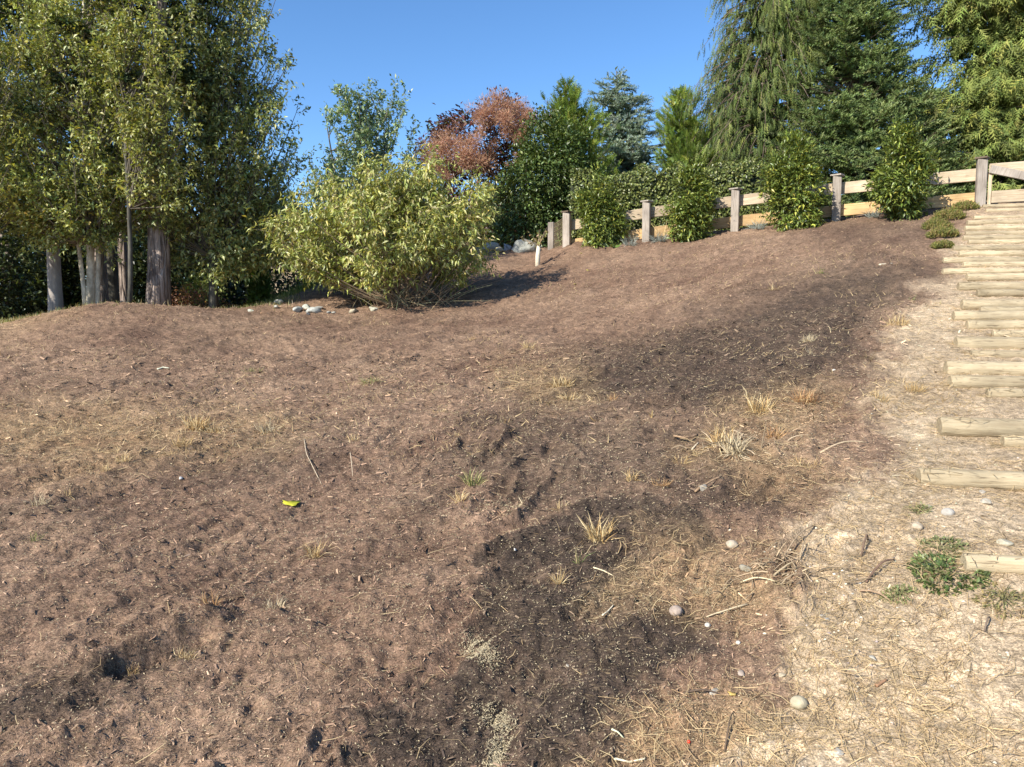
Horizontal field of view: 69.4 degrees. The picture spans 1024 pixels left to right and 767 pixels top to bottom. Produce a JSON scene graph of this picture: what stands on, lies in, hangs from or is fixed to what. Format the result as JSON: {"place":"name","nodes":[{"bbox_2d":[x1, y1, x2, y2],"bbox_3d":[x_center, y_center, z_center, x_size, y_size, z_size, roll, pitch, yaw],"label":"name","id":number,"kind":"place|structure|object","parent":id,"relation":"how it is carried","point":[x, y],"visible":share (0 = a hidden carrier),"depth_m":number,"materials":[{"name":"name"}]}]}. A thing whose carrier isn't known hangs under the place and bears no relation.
{"place":"outdoors","nodes":[
{"label":"outdoors","id":0,"kind":"place"},
{"bbox_2d":[1,0,1006,287],"label":"sky","id":1,"kind":"structure","parent":0,"point":[449,52],"materials":[{"name":"blue"}]},
{"bbox_2d":[0,202,1023,766],"bbox_3d":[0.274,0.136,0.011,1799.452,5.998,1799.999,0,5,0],"label":"ground","id":2,"kind":"structure","parent":0,"point":[164,644],"depth_m":4.37,"materials":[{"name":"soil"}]},
{"bbox_2d":[0,18,39,231],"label":"broadleaf tree","id":3,"kind":"object","parent":2,"relation":"on","point":[8,116],"visible":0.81,"depth_m":12.20,"materials":[{"name":"green plant"}]},
{"bbox_2d":[0,220,47,320],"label":"undergrowth shrub","id":4,"kind":"object","parent":2,"relation":"on","point":[10,278],"visible":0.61,"depth_m":17.71,"materials":[{"name":"green plant"}]},
{"bbox_2d":[0,6,64,241],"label":"fir tree","id":5,"kind":"object","parent":2,"relation":"on","point":[7,230],"visible":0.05,"depth_m":16.16,"materials":[{"name":"green plant"}]},
{"bbox_2d":[0,4,68,319],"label":"fir tree","id":6,"kind":"object","parent":2,"relation":"on","point":[8,266],"visible":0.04,"depth_m":18.70,"materials":[{"name":"green plant"}]},
{"bbox_2d":[0,222,85,320],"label":"undergrowth shrub","id":7,"kind":"object","parent":2,"relation":"on","point":[66,261],"visible":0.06,"depth_m":18.95,"materials":[{"name":"green plant"}]},
{"bbox_2d":[0,0,149,311],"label":"fir tree","id":8,"kind":"object","parent":2,"relation":"on","point":[55,289],"visible":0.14,"depth_m":13.69,"materials":[{"name":"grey plant"}]},
{"bbox_2d":[16,0,141,302],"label":"fir tree","id":9,"kind":"object","parent":2,"relation":"on","point":[104,294],"visible":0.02,"depth_m":15.18,"materials":[{"name":"grey plant"}]},
{"bbox_2d":[22,235,143,313],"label":"undergrowth shrub","id":10,"kind":"object","parent":2,"relation":"on","point":[73,276],"visible":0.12,"depth_m":19.24,"materials":[{"name":"green plant"}]},
{"bbox_2d":[0,299,168,323],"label":"verge grass","id":11,"kind":"structure","parent":2,"relation":"on","point":[18,317],"depth_m":12.22,"materials":[{"name":"green plant"}]},
{"bbox_2d":[0,0,176,305],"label":"broadleaf tree","id":12,"kind":"object","parent":2,"relation":"on","point":[68,209],"visible":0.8,"depth_m":12.80,"materials":[{"name":"green plant"}]},
{"bbox_2d":[64,1,151,302],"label":"fir tree","id":13,"kind":"object","parent":2,"relation":"on","point":[123,277],"depth_m":15.77,"materials":[{"name":"grey plant"}]},
{"bbox_2d":[59,17,194,302],"bbox_3d":[-9.059,-6.784,16.339,3.403,11.867,2.991,0,5,0],"label":"fir tree","id":14,"kind":"object","parent":2,"relation":"on","point":[113,284],"visible":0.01,"depth_m":16.76,"materials":[{"name":"grey plant"}]},
{"bbox_2d":[75,210,198,303],"bbox_3d":[-9.315,-2.495,18.828,3.451,4.407,2.207,0,5,0],"label":"undergrowth shrub","id":15,"kind":"object","parent":2,"relation":"on","point":[141,298],"visible":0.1,"depth_m":18.36,"materials":[{"name":"green plant"}]},
{"bbox_2d":[83,0,218,302],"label":"broadleaf tree","id":16,"kind":"object","parent":2,"relation":"on","point":[149,120],"visible":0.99,"depth_m":12.42,"materials":[{"name":"green plant"}]},
{"bbox_2d":[87,0,249,305],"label":"fir tree","id":17,"kind":"object","parent":2,"relation":"on","point":[158,286],"visible":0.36,"depth_m":13.50,"materials":[{"name":"plant"}]},
{"bbox_2d":[133,212,246,307],"bbox_3d":[-8.283,-2.407,19.404,3.340,4.110,2.879,0,5,0],"label":"undergrowth shrub","id":18,"kind":"object","parent":2,"relation":"on","point":[229,295],"visible":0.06,"depth_m":19.01,"materials":[{"name":"green plant"}]},
{"bbox_2d":[175,411,215,430],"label":"dry grass tuft","id":19,"kind":"object","parent":2,"relation":"on","point":[193,426],"visible":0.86,"depth_m":6.35,"materials":[{"name":"plant"}]},
{"bbox_2d":[171,281,234,307],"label":"reddish shrub","id":20,"kind":"object","parent":2,"relation":"on","point":[183,297],"visible":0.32,"depth_m":16.22,"materials":[{"name":"red plant"}]},
{"bbox_2d":[175,263,230,307],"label":"shrub","id":21,"kind":"object","parent":2,"relation":"on","point":[197,279],"visible":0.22,"depth_m":17.89,"materials":[{"name":"green plant"}]},
{"bbox_2d":[135,0,318,307],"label":"broadleaf tree","id":22,"kind":"object","parent":2,"relation":"on","point":[226,254],"visible":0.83,"depth_m":13.65,"materials":[{"name":"green plant"}]},
{"bbox_2d":[19,196,454,310],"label":"distant woods","id":23,"kind":"object","parent":2,"relation":"on","point":[146,238],"visible":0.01,"depth_m":40.27,"materials":[{"name":"green plant"}]},
{"bbox_2d":[188,181,306,307],"bbox_3d":[-7.433,-2.984,20.145,3.933,4.968,2.754,1,5,16],"label":"undergrowth shrub","id":24,"kind":"object","parent":2,"relation":"on","point":[285,281],"visible":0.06,"depth_m":19.95,"materials":[{"name":"green plant"}]},
{"bbox_2d":[242,250,275,306],"bbox_3d":[-6.138,-2.389,17.844,0.880,2.150,0.877,0,5,0],"label":"dwarf conifer","id":25,"kind":"object","parent":2,"relation":"on","point":[260,290],"visible":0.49,"depth_m":17.68,"materials":[{"name":"green plant"}]},
{"bbox_2d":[222,190,317,307],"bbox_3d":[-7.645,-3.639,23.685,3.744,5.568,2.740,0,5,0],"label":"undergrowth shrub","id":26,"kind":"object","parent":2,"relation":"on","point":[284,273],"visible":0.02,"depth_m":23.41,"materials":[{"name":"green plant"}]},
{"bbox_2d":[223,284,325,311],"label":"path grass","id":27,"kind":"structure","parent":2,"relation":"on","point":[285,298],"depth_m":14.48,"materials":[{"name":"green plant"}]},
{"bbox_2d":[236,275,320,303],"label":"lawn grass","id":28,"kind":"structure","parent":2,"relation":"on","point":[294,290],"depth_m":16.68,"materials":[{"name":"green plant"}]},
{"bbox_2d":[298,537,331,565],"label":"dry grass tuft","id":29,"kind":"object","parent":2,"relation":"on","point":[318,550],"visible":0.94,"depth_m":4.10,"materials":[{"name":"plant"}]},
{"bbox_2d":[301,73,431,253],"bbox_3d":[-4.949,-6.210,26.533,5.239,9.015,4.467,0,5,0],"label":"pale green tree","id":30,"kind":"object","parent":2,"relation":"on","point":[364,124],"visible":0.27,"depth_m":25.69,"materials":[{"name":"green plant"}]},
{"bbox_2d":[242,143,505,306],"bbox_3d":[-2.478,-2.858,13.700,4.725,3.166,4.425,0,5,0],"label":"spreading shrub","id":31,"kind":"object","parent":2,"relation":"on","point":[372,255],"visible":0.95,"depth_m":13.13,"materials":[{"name":"green plant"}]},
{"bbox_2d":[339,268,495,309],"bbox_3d":[-1.676,-1.718,13.511,2.963,0.783,1.587,0,5,0],"label":"brushwood","id":32,"kind":"object","parent":2,"relation":"on","point":[409,301],"visible":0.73,"depth_m":13.35,"materials":[{"name":"brown plant"}]},
{"bbox_2d":[457,466,486,486],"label":"dry grass tuft","id":33,"kind":"object","parent":2,"relation":"on","point":[470,482],"visible":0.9,"depth_m":4.99,"materials":[{"name":"plant"}]},
{"bbox_2d":[0,296,948,766],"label":"grass seed","id":34,"kind":"object","parent":2,"relation":"on","point":[504,722],"depth_m":3.71,"materials":[{"name":"beige plant"}]},
{"bbox_2d":[407,85,549,249],"bbox_3d":[-0.838,-5.836,21.869,4.390,5.711,4.025,0,5,0],"label":"smoke bush","id":35,"kind":"object","parent":2,"relation":"on","point":[509,117],"visible":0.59,"depth_m":20.62,"materials":[{"name":"red plant"}]},
{"bbox_2d":[0,201,1023,464],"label":"dry stubble","id":36,"kind":"object","parent":2,"relation":"on","point":[496,371],"visible":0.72,"depth_m":7.27,"materials":[{"name":"brown plant"}]},
{"bbox_2d":[0,294,1023,766],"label":"loose straw","id":37,"kind":"object","parent":2,"relation":"on","point":[850,692],"visible":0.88,"depth_m":3.19,"materials":[{"name":"beige plant"}]},
{"bbox_2d":[511,239,536,252],"bbox_3d":[0.361,-3.438,18.602,0.528,0.377,0.559,4,7,41],"label":"boulder","id":38,"kind":"object","parent":2,"relation":"on","point":[519,246],"visible":0.75,"depth_m":18.50,"materials":[{"name":"stone"}]},
{"bbox_2d":[521,230,547,265],"bbox_3d":[0.483,-2.984,16.286,0.630,0.947,0.837,0,5,0],"label":"sapling","id":39,"kind":"object","parent":2,"relation":"on","point":[537,256],"visible":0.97,"depth_m":16.35,"materials":[{"name":"white plant"}]},
{"bbox_2d":[478,101,601,247],"bbox_3d":[0.756,-5.260,20.178,3.752,4.655,3.235,0,5,0],"label":"dark evergreen shrub","id":40,"kind":"object","parent":2,"relation":"on","point":[538,210],"visible":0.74,"depth_m":19.43,"materials":[{"name":"green plant"}]},
{"bbox_2d":[532,76,621,242],"bbox_3d":[1.716,-6.038,20.974,2.784,5.419,2.790,3,6,33],"label":"cypress tree","id":41,"kind":"object","parent":2,"relation":"on","point":[569,102],"visible":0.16,"depth_m":20.41,"materials":[{"name":"green plant"}]},
{"bbox_2d":[572,513,625,551],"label":"dry grass tuft","id":42,"kind":"object","parent":2,"relation":"on","point":[592,535],"visible":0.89,"depth_m":4.11,"materials":[{"name":"plant"}]},
{"bbox_2d":[572,160,635,248],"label":"laurel shrub","id":43,"kind":"object","parent":2,"relation":"on","point":[600,217],"visible":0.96,"depth_m":16.49,"materials":[{"name":"green plant"}]},
{"bbox_2d":[585,66,666,174],"bbox_3d":[3.620,-6.684,23.470,3.709,6.503,3.608,0,5,0],"label":"blue spruce","id":44,"kind":"object","parent":2,"relation":"on","point":[630,132],"visible":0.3,"depth_m":22.85,"materials":[{"name":"green plant"}]},
{"bbox_2d":[567,156,807,238],"bbox_3d":[4.268,-4.266,18.188,5.754,2.346,1.246,1,5,13],"label":"clipped hedge","id":45,"kind":"object","parent":2,"relation":"on","point":[633,188],"visible":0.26,"depth_m":17.85,"materials":[{"name":"green plant"}]},
{"bbox_2d":[655,159,722,242],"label":"laurel shrub","id":46,"kind":"object","parent":2,"relation":"on","point":[692,212],"visible":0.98,"depth_m":15.80,"materials":[{"name":"green plant"}]},
{"bbox_2d":[651,84,727,171],"bbox_3d":[5.082,-5.902,21.042,2.481,5.120,2.572,0,5,0],"label":"cypress tree","id":47,"kind":"object","parent":2,"relation":"on","point":[681,133],"visible":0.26,"depth_m":20.54,"materials":[{"name":"green plant"}]},
{"bbox_2d":[702,422,750,454],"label":"dry grass tuft","id":48,"kind":"object","parent":2,"relation":"on","point":[717,436],"visible":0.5,"depth_m":5.21,"materials":[{"name":"plant"}]},
{"bbox_2d":[698,27,757,158],"bbox_3d":[8.856,-8.497,29.350,4.664,11.026,5.007,0,5,0],"label":"background evergreen","id":49,"kind":"object","parent":2,"relation":"on","point":[703,111],"depth_m":28.97,"materials":[{"name":"green plant"}]},
{"bbox_2d":[713,430,752,461],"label":"dry grass tuft","id":50,"kind":"object","parent":2,"relation":"on","point":[730,449],"visible":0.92,"depth_m":5.03,"materials":[{"name":"plant"}]},
{"bbox_2d":[671,422,807,461],"bbox_3d":[1.591,0.442,5.155,0.935,0.339,0.529,1,5,16],"label":"root heap","id":51,"kind":"object","parent":2,"relation":"on","point":[742,436],"visible":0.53,"depth_m":5.18,"materials":[{"name":"brown plant"}]},
{"bbox_2d":[741,392,778,414],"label":"dry grass tuft","id":52,"kind":"object","parent":2,"relation":"on","point":[761,408],"visible":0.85,"depth_m":5.92,"materials":[{"name":"plant"}]},
{"bbox_2d":[683,0,843,217],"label":"weeping cypress","id":53,"kind":"object","parent":2,"relation":"on","point":[765,36],"visible":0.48,"depth_m":19.64,"materials":[{"name":"green plant"}]},
{"bbox_2d":[548,156,989,249],"bbox_3d":[4.814,-3.611,15.885,9.228,1.698,1.056,3,6,27],"label":"wooden fence","id":54,"kind":"object","parent":2,"relation":"on","point":[736,200],"visible":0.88,"depth_m":15.94,"materials":[{"name":"brown wood"}]},
{"bbox_2d":[987,161,1023,203],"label":"garden gate","id":55,"kind":"structure","parent":54,"relation":"attached to","point":[1015,170],"depth_m":13.92,"materials":[{"name":"brown wood"}]},
{"bbox_2d":[754,128,832,231],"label":"laurel shrub","id":56,"kind":"object","parent":2,"relation":"on","point":[779,187],"visible":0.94,"depth_m":14.87,"materials":[{"name":"green plant"}]},
{"bbox_2d":[709,539,887,599],"bbox_3d":[1.336,0.933,3.603,0.841,0.326,0.470,0,5,0],"label":"root heap","id":57,"kind":"object","parent":2,"relation":"on","point":[761,564],"visible":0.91,"depth_m":3.61,"materials":[{"name":"brown plant"}]},
{"bbox_2d":[790,695,807,709],"bbox_3d":[1.117,1.243,2.879,0.067,0.052,0.060,-1,5,-7],"label":"pebble","id":58,"kind":"object","parent":2,"relation":"on","point":[799,702],"visible":0.98,"depth_m":2.86,"materials":[{"name":"stone"}]},
{"bbox_2d":[784,387,822,404],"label":"dry grass tuft","id":59,"kind":"object","parent":2,"relation":"on","point":[805,397],"visible":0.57,"depth_m":6.05,"materials":[{"name":"plant"}]},
{"bbox_2d":[728,348,1020,766],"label":"gravel","id":60,"kind":"structure","parent":2,"relation":"on","point":[871,665],"depth_m":3.35,"materials":[{"name":"stone"}]},
{"bbox_2d":[763,0,1014,219],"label":"spruce tree","id":61,"kind":"object","parent":2,"relation":"on","point":[869,103],"visible":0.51,"depth_m":18.00,"materials":[{"name":"green plant"}]},
{"bbox_2d":[877,309,912,326],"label":"dry grass tuft","id":62,"kind":"object","parent":2,"relation":"on","point":[899,323],"visible":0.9,"depth_m":8.14,"materials":[{"name":"plant"}]},
{"bbox_2d":[880,583,919,603],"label":"ground weed","id":63,"kind":"object","parent":2,"relation":"on","point":[902,589],"visible":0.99,"depth_m":3.35,"materials":[{"name":"green plant"}]},
{"bbox_2d":[862,115,942,220],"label":"laurel shrub","id":64,"kind":"object","parent":2,"relation":"on","point":[898,189],"visible":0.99,"depth_m":13.88,"materials":[{"name":"green plant"}]},
{"bbox_2d":[899,379,938,394],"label":"dry grass tuft","id":65,"kind":"object","parent":2,"relation":"on","point":[921,388],"visible":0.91,"depth_m":6.12,"materials":[{"name":"plant"}]},
{"bbox_2d":[920,218,953,229],"bbox_3d":[7.529,-2.826,13.104,0.586,0.253,0.539,0,5,0],"label":"heather cushion","id":66,"kind":"object","parent":2,"relation":"on","point":[932,222],"visible":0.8,"depth_m":12.99,"materials":[{"name":"green plant"}]},
{"bbox_2d":[916,534,968,557],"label":"ground weed","id":67,"kind":"object","parent":2,"relation":"on","point":[946,546],"visible":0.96,"depth_m":3.65,"materials":[{"name":"green plant"}]},
{"bbox_2d":[930,239,954,248],"bbox_3d":[6.879,-2.228,11.818,0.371,0.177,0.371,0,5,0],"label":"heather cushion","id":68,"kind":"object","parent":2,"relation":"on","point":[944,243],"visible":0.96,"depth_m":11.73,"materials":[{"name":"green plant"}]},
{"bbox_2d":[925,225,961,237],"bbox_3d":[7.274,-2.554,12.476,0.561,0.240,0.481,0,5,0],"label":"heather cushion","id":69,"kind":"object","parent":2,"relation":"on","point":[942,231],"visible":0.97,"depth_m":12.38,"materials":[{"name":"green plant"}]},
{"bbox_2d":[905,551,992,595],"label":"ground weed","id":70,"kind":"object","parent":2,"relation":"on","point":[930,566],"visible":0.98,"depth_m":3.43,"materials":[{"name":"green plant"}]},
{"bbox_2d":[930,207,968,219],"bbox_3d":[8.051,-3.125,13.615,0.646,0.270,0.549,0,5,0],"label":"heather cushion","id":71,"kind":"object","parent":2,"relation":"on","point":[949,212],"visible":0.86,"depth_m":13.48,"materials":[{"name":"green plant"}]},
{"bbox_2d":[898,245,1021,591],"bbox_3d":[4.772,-0.620,7.472,1.076,2.365,10.117,3,6,30],"label":"loose straw","id":72,"kind":"object","parent":2,"relation":"on","point":[915,477],"visible":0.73,"depth_m":4.94,"materials":[{"name":"beige plant"}]},
{"bbox_2d":[900,0,1023,200],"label":"cedar tree","id":73,"kind":"object","parent":2,"relation":"on","point":[988,35],"visible":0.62,"depth_m":18.25,"materials":[{"name":"green plant"}]},
{"bbox_2d":[951,199,980,209],"bbox_3d":[8.600,-3.387,14.017,0.591,0.233,0.485,0,5,0],"label":"heather cushion","id":74,"kind":"object","parent":2,"relation":"on","point":[965,204],"visible":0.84,"depth_m":13.89,"materials":[{"name":"green plant"}]},
{"bbox_2d":[916,468,1023,491],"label":"step log","id":75,"kind":"object","parent":2,"relation":"on","point":[1005,480],"visible":0.77,"depth_m":4.29,"materials":[{"name":"brown wood"}]},
{"bbox_2d":[936,417,1023,436],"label":"step log","id":76,"kind":"object","parent":2,"relation":"on","point":[978,427],"visible":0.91,"depth_m":5.15,"materials":[{"name":"brown wood"}]},
{"bbox_2d":[941,268,1023,273],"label":"step log","id":77,"kind":"object","parent":2,"relation":"on","point":[975,270],"visible":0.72,"depth_m":10.27,"materials":[{"name":"brown wood"}]},
{"bbox_2d":[942,257,1023,262],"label":"step log","id":78,"kind":"object","parent":2,"relation":"on","point":[955,259],"visible":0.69,"depth_m":10.83,"materials":[{"name":"brown wood"}]},
{"bbox_2d":[943,361,1023,375],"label":"step log","id":79,"kind":"object","parent":2,"relation":"on","point":[987,367],"visible":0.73,"depth_m":6.45,"materials":[{"name":"brown wood"}]},
{"bbox_2d":[947,375,1023,387],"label":"step log","id":80,"kind":"object","parent":2,"relation":"on","point":[968,381],"visible":0.78,"depth_m":6.12,"materials":[{"name":"brown wood"}]},
{"bbox_2d":[951,311,1023,320],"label":"step log","id":81,"kind":"object","parent":2,"relation":"on","point":[981,315],"visible":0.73,"depth_m":8.21,"materials":[{"name":"brown wood"}]},
{"bbox_2d":[952,245,1023,250],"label":"step log","id":82,"kind":"object","parent":2,"relation":"on","point":[988,247],"visible":0.73,"depth_m":11.46,"materials":[{"name":"brown wood"}]},
{"bbox_2d":[953,337,1023,348],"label":"step log","id":83,"kind":"object","parent":2,"relation":"on","point":[996,342],"visible":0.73,"depth_m":7.22,"materials":[{"name":"brown wood"}]},
{"bbox_2d":[956,282,1023,290],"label":"step log","id":84,"kind":"object","parent":2,"relation":"on","point":[967,286],"visible":0.82,"depth_m":9.51,"materials":[{"name":"brown wood"}]},
{"bbox_2d":[958,250,1023,256],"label":"step log","id":85,"kind":"object","parent":2,"relation":"on","point":[993,253],"visible":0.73,"depth_m":11.10,"materials":[{"name":"brown wood"}]},
{"bbox_2d":[960,553,1023,574],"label":"step log","id":86,"kind":"object","parent":2,"relation":"on","point":[1006,564],"visible":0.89,"depth_m":3.41,"materials":[{"name":"brown wood"}]},
{"bbox_2d":[960,299,1023,309],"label":"step log","id":87,"kind":"object","parent":2,"relation":"on","point":[973,304],"visible":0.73,"depth_m":8.67,"materials":[{"name":"brown wood"}]},
{"bbox_2d":[962,261,1023,266],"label":"step log","id":88,"kind":"object","parent":2,"relation":"on","point":[992,263],"visible":0.97,"depth_m":10.56,"materials":[{"name":"brown wood"}]},
{"bbox_2d":[962,235,1023,240],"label":"step log","id":89,"kind":"object","parent":2,"relation":"on","point":[974,237],"visible":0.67,"depth_m":12.01,"materials":[{"name":"brown wood"}]},
{"bbox_2d":[964,225,1023,230],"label":"step log","id":90,"kind":"object","parent":2,"relation":"on","point":[994,227],"visible":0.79,"depth_m":12.54,"materials":[{"name":"brown wood"}]},
{"bbox_2d":[964,231,1023,234],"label":"step log","id":91,"kind":"object","parent":2,"relation":"on","point":[993,232],"visible":0.68,"depth_m":12.29,"materials":[{"name":"brown wood"}]},
{"bbox_2d":[965,320,1023,328],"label":"step log","id":92,"kind":"object","parent":2,"relation":"on","point":[994,324],"visible":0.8,"depth_m":7.89,"materials":[{"name":"brown wood"}]},
{"bbox_2d":[965,273,1023,280],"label":"step log","id":93,"kind":"object","parent":2,"relation":"on","point":[992,276],"visible":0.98,"depth_m":9.92,"materials":[{"name":"brown wood"}]},
{"bbox_2d":[966,219,1023,224],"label":"step log","id":94,"kind":"object","parent":2,"relation":"on","point":[998,221],"visible":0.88,"depth_m":12.89,"materials":[{"name":"brown wood"}]},
{"bbox_2d":[967,239,1023,243],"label":"step log","id":95,"kind":"object","parent":2,"relation":"on","point":[999,241],"visible":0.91,"depth_m":11.79,"materials":[{"name":"brown wood"}]},
{"bbox_2d":[969,350,1023,357],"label":"step log","id":96,"kind":"object","parent":2,"relation":"on","point":[1007,353],"visible":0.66,"depth_m":6.93,"materials":[{"name":"brown wood"}]},
{"bbox_2d":[972,579,1023,620],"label":"ground weed","id":97,"kind":"object","parent":2,"relation":"on","point":[1002,595],"visible":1,"depth_m":3.23,"materials":[{"name":"green plant"}]},
{"bbox_2d":[973,215,1023,219],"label":"step log","id":98,"kind":"object","parent":2,"relation":"on","point":[994,216],"visible":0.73,"depth_m":13.20,"materials":[{"name":"brown wood"}]},
{"bbox_2d":[975,289,1023,296],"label":"step log","id":99,"kind":"object","parent":2,"relation":"on","point":[1000,292],"visible":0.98,"depth_m":9.19,"materials":[{"name":"brown wood"}]},
{"bbox_2d":[978,306,1023,310],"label":"step log","id":100,"kind":"object","parent":2,"relation":"on","point":[1001,308],"visible":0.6,"depth_m":8.47,"materials":[{"name":"brown wood"}]},
{"bbox_2d":[982,203,1023,207],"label":"step log","id":101,"kind":"object","parent":2,"relation":"on","point":[1002,205],"visible":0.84,"depth_m":13.87,"materials":[{"name":"brown wood"}]},
{"bbox_2d":[985,388,1023,397],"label":"step log","id":102,"kind":"object","parent":2,"relation":"on","point":[1006,392],"visible":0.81,"depth_m":5.88,"materials":[{"name":"brown wood"}]},
{"bbox_2d":[991,330,1023,336],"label":"step log","id":103,"kind":"object","parent":2,"relation":"on","point":[1013,333],"visible":0.71,"depth_m":7.60,"materials":[{"name":"brown wood"}]},
{"bbox_2d":[1000,435,1023,446],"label":"step log","id":104,"kind":"object","parent":2,"relation":"on","point":[1014,441],"visible":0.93,"depth_m":4.93,"materials":[{"name":"brown wood"}]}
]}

